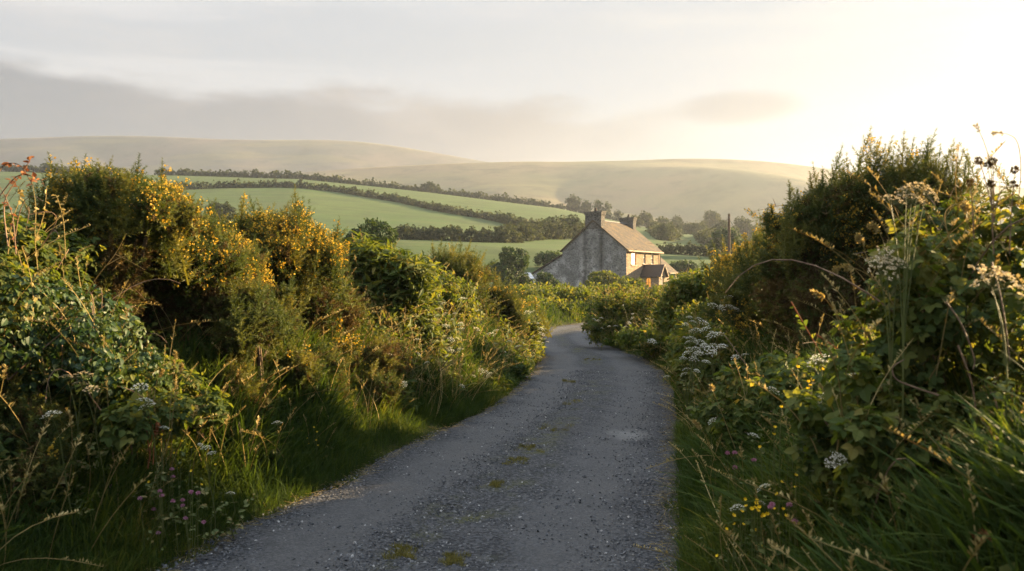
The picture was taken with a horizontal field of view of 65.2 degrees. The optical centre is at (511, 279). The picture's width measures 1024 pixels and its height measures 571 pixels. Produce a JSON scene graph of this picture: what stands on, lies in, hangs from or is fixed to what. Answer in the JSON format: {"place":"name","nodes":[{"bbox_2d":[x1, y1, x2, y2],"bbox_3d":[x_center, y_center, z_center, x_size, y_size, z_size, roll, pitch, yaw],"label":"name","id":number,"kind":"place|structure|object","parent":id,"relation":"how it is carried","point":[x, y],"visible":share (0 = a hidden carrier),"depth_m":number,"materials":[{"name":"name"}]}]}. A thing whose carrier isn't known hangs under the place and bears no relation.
{"place":"outdoors","nodes":[
{"label":"outdoors","id":0,"kind":"place"},
{"bbox_2d":[0,136,484,175],"bbox_3d":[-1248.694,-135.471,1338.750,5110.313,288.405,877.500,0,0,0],"label":"mountain","id":1,"kind":"structure","parent":0,"point":[203,154],"depth_m":1467.92,"materials":[{"name":"grey"}]},
{"bbox_2d":[150,323,681,570],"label":"road","id":2,"kind":"structure","parent":0,"point":[569,348],"depth_m":6.07,"materials":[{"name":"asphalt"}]},
{"bbox_2d":[382,541,426,559],"bbox_3d":[-0.635,1.605,4.745,0.253,0.050,0.278,0,0,0],"label":"moss patch","id":3,"kind":"object","parent":2,"relation":"on","point":[406,553],"visible":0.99,"depth_m":4.72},
{"bbox_2d":[437,549,471,566],"bbox_3d":[-0.328,1.603,4.614,0.203,0.052,0.243,0,0,0],"label":"moss patch","id":4,"kind":"object","parent":2,"relation":"on","point":[451,558],"visible":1,"depth_m":4.61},
{"bbox_2d":[0,171,1023,570],"bbox_3d":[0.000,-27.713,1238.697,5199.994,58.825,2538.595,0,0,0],"label":"ground","id":5,"kind":"structure","parent":0,"point":[328,207],"depth_m":246.51,"materials":[{"name":"green plant"}]},
{"bbox_2d":[0,361,119,532],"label":"bush","id":6,"kind":"object","parent":5,"relation":"on","point":[28,411],"visible":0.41,"depth_m":4.55,"materials":[{"name":"green plant"}]},
{"bbox_2d":[0,162,122,173],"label":"hedgerow","id":7,"kind":"object","parent":5,"relation":"on","point":[35,169],"visible":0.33,"depth_m":415.60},
{"bbox_2d":[42,410,100,529],"bbox_3d":[-2.450,1.122,4.479,0.263,0.823,0.310,0,0,0],"label":"cow parsley","id":8,"kind":"object","parent":5,"relation":"on","point":[64,480],"visible":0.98,"depth_m":4.47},
{"bbox_2d":[0,181,159,355],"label":"bramble bush","id":9,"kind":"object","parent":5,"relation":"on","point":[50,261],"visible":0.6,"depth_m":5.25,"materials":[{"name":"green plant"}]},
{"bbox_2d":[0,156,44,253],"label":"bramble cane","id":10,"kind":"object","parent":9,"relation":"attached to","point":[23,172],"visible":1,"depth_m":4.60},
{"bbox_2d":[1,180,65,272],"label":"dead plant","id":11,"kind":"object","parent":9,"relation":"attached to","point":[37,236],"visible":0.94,"depth_m":4.80,"materials":[{"name":"brown plant"}]},
{"bbox_2d":[58,371,103,487],"bbox_3d":[-2.535,0.980,4.684,0.283,0.920,0.236,0,0,18],"label":"cow parsley","id":12,"kind":"object","parent":5,"relation":"on","point":[80,433],"visible":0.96,"depth_m":4.68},
{"bbox_2d":[0,242,180,422],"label":"ivy","id":13,"kind":"object","parent":5,"relation":"on","point":[89,325],"visible":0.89,"depth_m":4.85,"materials":[{"name":"green plant"}]},
{"bbox_2d":[74,381,112,502],"bbox_3d":[-2.474,1.050,4.677,0.221,0.928,0.277,0,0,0],"label":"cow parsley","id":14,"kind":"object","parent":5,"relation":"on","point":[104,453],"visible":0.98,"depth_m":4.71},
{"bbox_2d":[12,151,212,346],"bbox_3d":[-3.073,-0.156,6.566,1.467,1.743,1.827,0,0,0],"label":"gorse bush","id":15,"kind":"object","parent":5,"relation":"on","point":[147,215],"visible":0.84,"depth_m":6.01,"materials":[{"name":"green plant"}]},
{"bbox_2d":[35,320,233,463],"bbox_3d":[-2.680,0.823,5.434,1.293,1.058,1.925,0,0,0],"label":"bramble bush","id":16,"kind":"object","parent":5,"relation":"on","point":[117,409],"visible":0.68,"depth_m":5.07,"materials":[{"name":"green plant"}]},
{"bbox_2d":[142,416,159,468],"bbox_3d":[-2.140,0.960,4.750,0.107,0.320,0.049,0,0,0],"label":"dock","id":17,"kind":"object","parent":16,"relation":"attached to","point":[157,425],"visible":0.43,"depth_m":4.75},
{"bbox_2d":[130,383,195,544],"bbox_3d":[-2.105,1.137,4.747,0.254,1.080,0.411,0,0,17],"label":"cow parsley","id":18,"kind":"object","parent":5,"relation":"on","point":[151,484],"visible":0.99,"depth_m":4.72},
{"bbox_2d":[147,426,184,523],"bbox_3d":[-2.114,1.255,4.832,0.168,0.770,0.298,0,0,0],"label":"cow parsley","id":19,"kind":"object","parent":5,"relation":"on","point":[154,490],"visible":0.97,"depth_m":4.81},
{"bbox_2d":[137,489,195,557],"bbox_3d":[-2.042,1.429,4.724,0.331,0.436,0.358,0,0,-23],"label":"clover","id":20,"kind":"object","parent":5,"relation":"on","point":[154,509],"visible":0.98,"depth_m":4.69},
{"bbox_2d":[159,429,202,529],"bbox_3d":[-2.146,1.279,5.084,0.285,0.698,0.297,0,0,0],"label":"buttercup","id":21,"kind":"object","parent":5,"relation":"on","point":[182,453],"visible":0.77,"depth_m":5.04,"materials":[{"name":"green plant"}]},
{"bbox_2d":[148,463,222,552],"bbox_3d":[-1.955,1.398,4.863,0.410,0.564,0.276,0,0,22],"label":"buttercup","id":22,"kind":"object","parent":5,"relation":"on","point":[199,519],"visible":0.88,"depth_m":4.84,"materials":[{"name":"green plant"}]},
{"bbox_2d":[160,490,218,564],"bbox_3d":[-1.914,1.444,4.754,0.382,0.473,0.322,0,0,0],"label":"clover","id":23,"kind":"object","parent":5,"relation":"on","point":[203,522],"visible":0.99,"depth_m":4.68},
{"bbox_2d":[139,188,277,355],"bbox_3d":[-2.936,0.149,7.281,1.602,1.936,1.970,0,0,0],"label":"gorse bush","id":24,"kind":"object","parent":5,"relation":"on","point":[223,256],"visible":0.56,"depth_m":6.66,"materials":[{"name":"green plant"}]},
{"bbox_2d":[186,443,236,535],"bbox_3d":[-1.907,1.353,5.036,0.233,0.694,0.362,0,0,4],"label":"cow parsley","id":25,"kind":"object","parent":5,"relation":"on","point":[207,489],"visible":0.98,"depth_m":5.00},
{"bbox_2d":[204,201,238,218],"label":"hedgerow","id":26,"kind":"object","parent":5,"relation":"on","point":[228,209],"visible":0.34,"depth_m":201.84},
{"bbox_2d":[213,491,254,538],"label":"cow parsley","id":27,"kind":"object","parent":5,"relation":"on","point":[230,532],"visible":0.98,"depth_m":5.05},
{"bbox_2d":[0,282,483,570],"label":"seeding grass","id":28,"kind":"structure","parent":5,"relation":"on","point":[2,507],"depth_m":5.40,"materials":[{"name":"plant"}]},
{"bbox_2d":[154,168,342,182],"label":"hedgerow","id":29,"kind":"object","parent":5,"relation":"on","point":[255,173],"visible":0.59,"depth_m":415.94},
{"bbox_2d":[0,304,502,538],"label":"undergrowth","id":30,"kind":"object","parent":5,"relation":"on","point":[4,456],"visible":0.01,"depth_m":5.53,"materials":[{"name":"green plant"}]},
{"bbox_2d":[166,178,341,191],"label":"hedgerow","id":31,"kind":"object","parent":5,"relation":"on","point":[249,184],"visible":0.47,"depth_m":316.65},
{"bbox_2d":[199,263,313,416],"bbox_3d":[-2.222,0.548,6.837,1.129,1.393,1.510,0,0,0],"label":"gorse bush","id":32,"kind":"object","parent":5,"relation":"on","point":[264,319],"visible":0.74,"depth_m":6.55,"materials":[{"name":"green plant"}]},
{"bbox_2d":[203,186,370,336],"bbox_3d":[-2.520,-0.003,8.706,2.027,2.005,2.218,0,0,-23],"label":"gorse bush","id":33,"kind":"object","parent":5,"relation":"on","point":[309,255],"visible":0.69,"depth_m":8.17,"materials":[{"name":"green plant"}]},
{"bbox_2d":[0,299,598,570],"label":"grass","id":34,"kind":"structure","parent":5,"relation":"on","point":[343,451],"depth_m":5.91,"materials":[{"name":"plant"}]},
{"bbox_2d":[153,350,184,430],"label":"grass stalk","id":35,"kind":"object","parent":34,"relation":"attached to","point":[162,371],"depth_m":4.90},
{"bbox_2d":[261,331,360,428],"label":"bush","id":36,"kind":"object","parent":5,"relation":"on","point":[310,368],"visible":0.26,"depth_m":7.22,"materials":[{"name":"green plant"}]},
{"bbox_2d":[321,313,413,411],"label":"shrub","id":37,"kind":"object","parent":5,"relation":"on","point":[381,362],"visible":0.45,"depth_m":8.43,"materials":[{"name":"green plant"}]},
{"bbox_2d":[345,217,398,249],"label":"tree","id":38,"kind":"object","parent":5,"relation":"on","point":[375,227],"visible":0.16,"depth_m":51.20,"materials":[{"name":"green plant"}]},
{"bbox_2d":[358,301,425,370],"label":"hedge shrub","id":39,"kind":"object","parent":5,"relation":"on","point":[384,330],"visible":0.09,"depth_m":9.45,"materials":[{"name":"green plant"}]},
{"bbox_2d":[109,355,687,570],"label":"grass tufts","id":40,"kind":"object","parent":5,"relation":"on","point":[463,425],"visible":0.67,"depth_m":6.74,"materials":[{"name":"green plant"}]},
{"bbox_2d":[338,230,464,358],"bbox_3d":[-1.684,0.310,10.655,2.032,1.990,2.212,0,0,0],"label":"hedge shrub","id":41,"kind":"object","parent":5,"relation":"on","point":[401,282],"visible":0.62,"depth_m":10.09,"materials":[{"name":"green plant"}]},
{"bbox_2d":[396,337,475,412],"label":"hedge shrub","id":42,"kind":"object","parent":5,"relation":"on","point":[410,381],"visible":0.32,"depth_m":9.48,"materials":[{"name":"green plant"}]},
{"bbox_2d":[336,185,543,224],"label":"hedgerow","id":43,"kind":"object","parent":5,"relation":"on","point":[503,218],"visible":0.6,"depth_m":265.96,"materials":[{"name":"plant"}]},
{"bbox_2d":[347,270,545,417],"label":"seeding grass","id":44,"kind":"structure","parent":5,"relation":"on","point":[459,368],"depth_m":10.21,"materials":[{"name":"plant"}]},
{"bbox_2d":[335,175,565,209],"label":"hedgerow","id":45,"kind":"object","parent":5,"relation":"on","point":[495,197],"visible":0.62,"depth_m":416.08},
{"bbox_2d":[423,260,491,352],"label":"hedge shrub","id":46,"kind":"object","parent":5,"relation":"on","point":[452,286],"visible":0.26,"depth_m":12.62,"materials":[{"name":"green plant"}]},
{"bbox_2d":[393,223,524,242],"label":"hedgerow","id":47,"kind":"object","parent":5,"relation":"on","point":[408,232],"visible":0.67,"depth_m":150.88,"materials":[{"name":"plant"}]},
{"bbox_2d":[425,236,506,321],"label":"gorse bush","id":48,"kind":"object","parent":5,"relation":"on","point":[460,264],"visible":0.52,"depth_m":14.20,"materials":[{"name":"green plant"}]},
{"bbox_2d":[474,348,533,395],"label":"hedge shrub","id":49,"kind":"object","parent":5,"relation":"on","point":[521,368],"visible":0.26,"depth_m":12.97,"materials":[{"name":"green plant"}]},
{"bbox_2d":[488,246,531,289],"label":"round bush","id":50,"kind":"object","parent":5,"relation":"on","point":[514,269],"visible":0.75,"depth_m":91.21,"materials":[{"name":"green plant"}]},
{"bbox_2d":[471,309,550,371],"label":"hedge shrub","id":51,"kind":"object","parent":5,"relation":"on","point":[537,342],"visible":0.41,"depth_m":15.23,"materials":[{"name":"green plant"}]},
{"bbox_2d":[474,267,560,338],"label":"gorse bush","id":52,"kind":"object","parent":5,"relation":"on","point":[511,302],"visible":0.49,"depth_m":15.86,"materials":[{"name":"green plant"}]},
{"bbox_2d":[493,213,584,240],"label":"hedgerow","id":53,"kind":"object","parent":5,"relation":"on","point":[560,227],"visible":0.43,"depth_m":175.85,"materials":[{"name":"plant"}]},
{"bbox_2d":[533,250,560,265],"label":"round bush","id":54,"kind":"object","parent":5,"relation":"on","point":[546,257],"visible":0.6,"depth_m":117.30,"materials":[{"name":"green plant"}]},
{"bbox_2d":[536,270,558,286],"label":"round bush","id":55,"kind":"object","parent":5,"relation":"on","point":[544,277],"visible":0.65,"depth_m":87.53,"materials":[{"name":"green plant"}]},
{"bbox_2d":[516,282,598,312],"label":"hedge shrub","id":56,"kind":"object","parent":5,"relation":"on","point":[563,294],"visible":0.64,"depth_m":36.69,"materials":[{"name":"green plant"}]},
{"bbox_2d":[512,279,602,293],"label":"hedge shrub","id":57,"kind":"object","parent":5,"relation":"on","point":[596,287],"visible":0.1,"depth_m":51.97,"materials":[{"name":"green plant"}]},
{"bbox_2d":[565,193,581,211],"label":"tree","id":58,"kind":"object","parent":5,"relation":"on","point":[573,204],"visible":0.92,"depth_m":423.31,"materials":[{"name":"green plant"}]},
{"bbox_2d":[585,270,619,289],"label":"round bush","id":59,"kind":"object","parent":5,"relation":"on","point":[609,276],"visible":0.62,"depth_m":83.17,"materials":[{"name":"green plant"}]},
{"bbox_2d":[532,208,677,289],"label":"farmhouse","id":60,"kind":"object","parent":5,"relation":"on","point":[598,242],"visible":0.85,"depth_m":103.13,"materials":[{"name":"stone"}]},
{"bbox_2d":[568,285,663,346],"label":"hedge shrub","id":61,"kind":"object","parent":5,"relation":"on","point":[607,307],"visible":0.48,"depth_m":18.99,"materials":[{"name":"green plant"}]},
{"bbox_2d":[592,279,667,302],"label":"hedge shrub","id":62,"kind":"object","parent":5,"relation":"on","point":[653,289],"visible":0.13,"depth_m":34.63,"materials":[{"name":"green plant"}]},
{"bbox_2d":[616,275,645,288],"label":"round bush","id":63,"kind":"object","parent":5,"relation":"on","point":[623,280],"visible":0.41,"depth_m":77.45,"materials":[{"name":"green plant"}]},
{"bbox_2d":[612,319,668,360],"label":"hedge shrub","id":64,"kind":"object","parent":5,"relation":"on","point":[643,335],"visible":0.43,"depth_m":16.34,"materials":[{"name":"green plant"}]},
{"bbox_2d":[588,291,750,410],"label":"seeding grass","id":65,"kind":"structure","parent":5,"relation":"on","point":[669,344],"depth_m":9.80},
{"bbox_2d":[645,221,715,244],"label":"hedgerow","id":66,"kind":"object","parent":5,"relation":"on","point":[669,231],"visible":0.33,"depth_m":218.97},
{"bbox_2d":[647,266,715,348],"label":"hedge shrub","id":67,"kind":"object","parent":5,"relation":"on","point":[686,288],"visible":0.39,"depth_m":13.98,"materials":[{"name":"green plant"}]},
{"bbox_2d":[649,331,717,414],"bbox_3d":[1.897,1.101,8.689,0.767,1.141,0.417,0,0,30],"label":"cow parsley","id":68,"kind":"object","parent":5,"relation":"on","point":[691,340],"visible":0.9,"depth_m":8.73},
{"bbox_2d":[669,259,699,272],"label":"round bush","id":69,"kind":"object","parent":5,"relation":"on","point":[681,266],"visible":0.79,"depth_m":116.96,"materials":[{"name":"green plant"}]},
{"bbox_2d":[663,340,712,427],"bbox_3d":[1.946,1.154,8.090,0.623,1.088,1.310,0,0,21],"label":"cow parsley","id":70,"kind":"object","parent":5,"relation":"on","point":[695,370],"visible":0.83,"depth_m":8.18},
{"bbox_2d":[656,240,727,256],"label":"hedgerow","id":71,"kind":"object","parent":5,"relation":"on","point":[687,249],"visible":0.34,"depth_m":144.22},
{"bbox_2d":[678,222,705,233],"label":"tree","id":72,"kind":"object","parent":5,"relation":"on","point":[690,227],"visible":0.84,"depth_m":297.72,"materials":[{"name":"green plant"}]},
{"bbox_2d":[676,343,709,413],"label":"cow parsley","id":73,"kind":"object","parent":5,"relation":"on","point":[692,386],"visible":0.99,"depth_m":8.46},
{"bbox_2d":[667,291,722,343],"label":"hedge shrub","id":74,"kind":"object","parent":5,"relation":"on","point":[689,311],"visible":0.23,"depth_m":12.07,"materials":[{"name":"green plant"}]},
{"bbox_2d":[658,310,753,410],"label":"hedge shrub","id":75,"kind":"object","parent":5,"relation":"on","point":[678,348],"visible":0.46,"depth_m":9.24,"materials":[{"name":"green plant"}]},
{"bbox_2d":[699,210,724,228],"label":"tree","id":76,"kind":"object","parent":5,"relation":"on","point":[715,218],"visible":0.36,"depth_m":358.39,"materials":[{"name":"green plant"}]},
{"bbox_2d":[699,343,725,391],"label":"cow parsley","id":77,"kind":"object","parent":5,"relation":"on","point":[713,353],"visible":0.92,"depth_m":8.58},
{"bbox_2d":[690,234,743,328],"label":"gorse bush","id":78,"kind":"object","parent":5,"relation":"on","point":[724,259],"visible":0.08,"depth_m":11.25,"materials":[{"name":"green plant"}]},
{"bbox_2d":[701,313,744,341],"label":"hedge shrub","id":79,"kind":"object","parent":5,"relation":"on","point":[721,324],"visible":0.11,"depth_m":10.60,"materials":[{"name":"green plant"}]},
{"bbox_2d":[705,227,744,255],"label":"tree","id":80,"kind":"object","parent":5,"relation":"on","point":[716,236],"visible":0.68,"depth_m":138.25,"materials":[{"name":"green plant"}]},
{"bbox_2d":[699,508,758,570],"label":"buttercup","id":81,"kind":"object","parent":5,"relation":"on","point":[733,524],"visible":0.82,"depth_m":3.77,"materials":[{"name":"green plant"}]},
{"bbox_2d":[711,450,758,548],"bbox_3d":[1.265,1.237,4.360,0.320,0.673,0.297,0,0,0],"label":"clover","id":82,"kind":"object","parent":5,"relation":"on","point":[734,452],"visible":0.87,"depth_m":4.33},
{"bbox_2d":[691,384,785,542],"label":"grass stalk","id":83,"kind":"object","parent":5,"relation":"on","point":[712,388],"depth_m":4.90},
{"bbox_2d":[646,314,832,468],"bbox_3d":[1.636,0.842,5.674,1.458,1.267,1.745,0,0,0],"label":"bramble bush","id":84,"kind":"object","parent":5,"relation":"on","point":[740,384],"visible":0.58,"depth_m":5.45,"materials":[{"name":"green plant"}]},
{"bbox_2d":[718,501,765,562],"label":"cow parsley","id":85,"kind":"object","parent":5,"relation":"on","point":[737,508],"visible":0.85,"depth_m":3.89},
{"bbox_2d":[733,216,753,234],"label":"tree","id":86,"kind":"object","parent":5,"relation":"on","point":[741,223],"visible":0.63,"depth_m":297.49,"materials":[{"name":"green plant"}]},
{"bbox_2d":[717,498,775,570],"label":"buttercup","id":87,"kind":"object","parent":5,"relation":"on","point":[762,515],"visible":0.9,"depth_m":3.65,"materials":[{"name":"green plant"}]},
{"bbox_2d":[711,220,806,364],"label":"gorse bush","id":88,"kind":"object","parent":5,"relation":"on","point":[740,289],"visible":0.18,"depth_m":9.04,"materials":[{"name":"green plant"}]},
{"bbox_2d":[744,386,779,462],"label":"cow parsley","id":89,"kind":"object","parent":5,"relation":"on","point":[763,451],"visible":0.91,"depth_m":4.85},
{"bbox_2d":[733,405,801,545],"bbox_3d":[1.325,1.061,3.927,0.433,0.914,0.300,0,0,0],"label":"buttercup","id":90,"kind":"object","parent":5,"relation":"on","point":[774,458],"visible":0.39,"depth_m":3.87,"materials":[{"name":"green plant"}]},
{"bbox_2d":[733,473,812,569],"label":"buttercup","id":91,"kind":"object","parent":5,"relation":"on","point":[779,523],"visible":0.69,"depth_m":3.59,"materials":[{"name":"green plant"}]},
{"bbox_2d":[740,502,825,570],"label":"clover","id":92,"kind":"object","parent":5,"relation":"on","point":[771,505],"visible":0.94,"depth_m":3.49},
{"bbox_2d":[764,365,837,539],"bbox_3d":[1.433,0.897,3.625,0.505,1.023,0.331,0,0,44],"label":"buttercup","id":93,"kind":"object","parent":5,"relation":"on","point":[808,381],"visible":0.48,"depth_m":3.64,"materials":[{"name":"green plant"}]},
{"bbox_2d":[598,307,1023,570],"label":"grass","id":94,"kind":"structure","parent":5,"relation":"on","point":[1005,546],"depth_m":3.03,"materials":[{"name":"plant"}]},
{"bbox_2d":[790,301,837,357],"bbox_3d":[1.607,0.309,3.904,0.518,0.410,0.056,0,0,-1],"label":"bramble cane","id":95,"kind":"object","parent":94,"relation":"attached to","point":[805,322],"visible":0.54,"depth_m":3.90,"materials":[{"name":"green plant"}]},
{"bbox_2d":[633,297,1023,570],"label":"seeding grass","id":96,"kind":"structure","parent":5,"relation":"on","point":[885,487],"depth_m":3.08,"materials":[{"name":"plant"}]},
{"bbox_2d":[813,451,847,551],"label":"cow parsley","id":97,"kind":"object","parent":5,"relation":"on","point":[835,464],"visible":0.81,"depth_m":3.22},
{"bbox_2d":[647,304,1023,570],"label":"undergrowth","id":98,"kind":"object","parent":5,"relation":"on","point":[1006,567],"visible":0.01,"depth_m":2.82,"materials":[{"name":"green plant"}]},
{"bbox_2d":[725,140,1023,390],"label":"bramble bush","id":99,"kind":"object","parent":5,"relation":"on","point":[929,259],"visible":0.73,"depth_m":3.36,"materials":[{"name":"green plant"}]},
{"bbox_2d":[830,263,876,281],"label":"grass stalk","id":100,"kind":"object","parent":99,"relation":"attached to","point":[846,267],"depth_m":3.40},
{"bbox_2d":[944,200,971,253],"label":"grass stalk","id":101,"kind":"object","parent":99,"relation":"attached to","point":[964,205],"depth_m":3.20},
{"bbox_2d":[973,123,1020,206],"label":"grass stalk","id":102,"kind":"object","parent":99,"relation":"attached to","point":[978,127],"depth_m":2.90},
{"bbox_2d":[744,126,1022,353],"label":"gorse bush","id":103,"kind":"object","parent":5,"relation":"on","point":[837,212],"visible":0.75,"depth_m":6.88,"materials":[{"name":"green plant"}]},
{"bbox_2d":[744,338,1023,534],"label":"bramble bush","id":104,"kind":"object","parent":5,"relation":"on","point":[856,451],"visible":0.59,"depth_m":2.98,"materials":[{"name":"green plant"}]},
{"bbox_2d":[892,345,977,423],"bbox_3d":[1.534,0.388,2.900,0.314,0.304,0.008,0,0,0],"label":"bramble cane","id":105,"kind":"object","parent":104,"relation":"attached to","point":[964,361],"visible":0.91,"depth_m":2.90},
{"bbox_2d":[945,262,1009,408],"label":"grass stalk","id":106,"kind":"object","parent":104,"relation":"attached to","point":[955,314],"visible":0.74,"depth_m":2.85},
{"bbox_2d":[864,244,935,432],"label":"hogweed","id":107,"kind":"object","parent":5,"relation":"on","point":[896,265],"visible":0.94,"depth_m":3.06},
{"bbox_2d":[864,181,938,502],"bbox_3d":[1.441,0.417,2.999,0.264,1.554,0.283,0,0,-42],"label":"hogweed","id":108,"kind":"object","parent":5,"relation":"on","point":[905,309],"visible":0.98,"depth_m":2.98,"materials":[{"name":"plant"}]},
{"bbox_2d":[810,221,1023,451],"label":"bramble bush","id":109,"kind":"object","parent":5,"relation":"on","point":[935,330],"visible":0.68,"depth_m":3.14,"materials":[{"name":"green plant"}]},
{"bbox_2d":[966,156,1019,253],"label":"thistle","id":110,"kind":"object","parent":109,"relation":"attached to","point":[988,164],"visible":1,"depth_m":2.80,"materials":[{"name":"plant"}]},
{"bbox_2d":[960,264,1023,451],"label":"hogweed","id":111,"kind":"object","parent":5,"relation":"on","point":[997,396],"visible":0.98,"depth_m":2.60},
{"bbox_2d":[0,0,1023,187],"label":"sky","id":112,"kind":"structure","parent":0,"point":[795,82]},
{"bbox_2d":[275,159,1023,255],"bbox_3d":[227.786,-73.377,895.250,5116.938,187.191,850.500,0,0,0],"label":"hill","id":113,"kind":"structure","parent":0,"point":[690,190],"depth_m":923.45,"materials":[{"name":"plant"}]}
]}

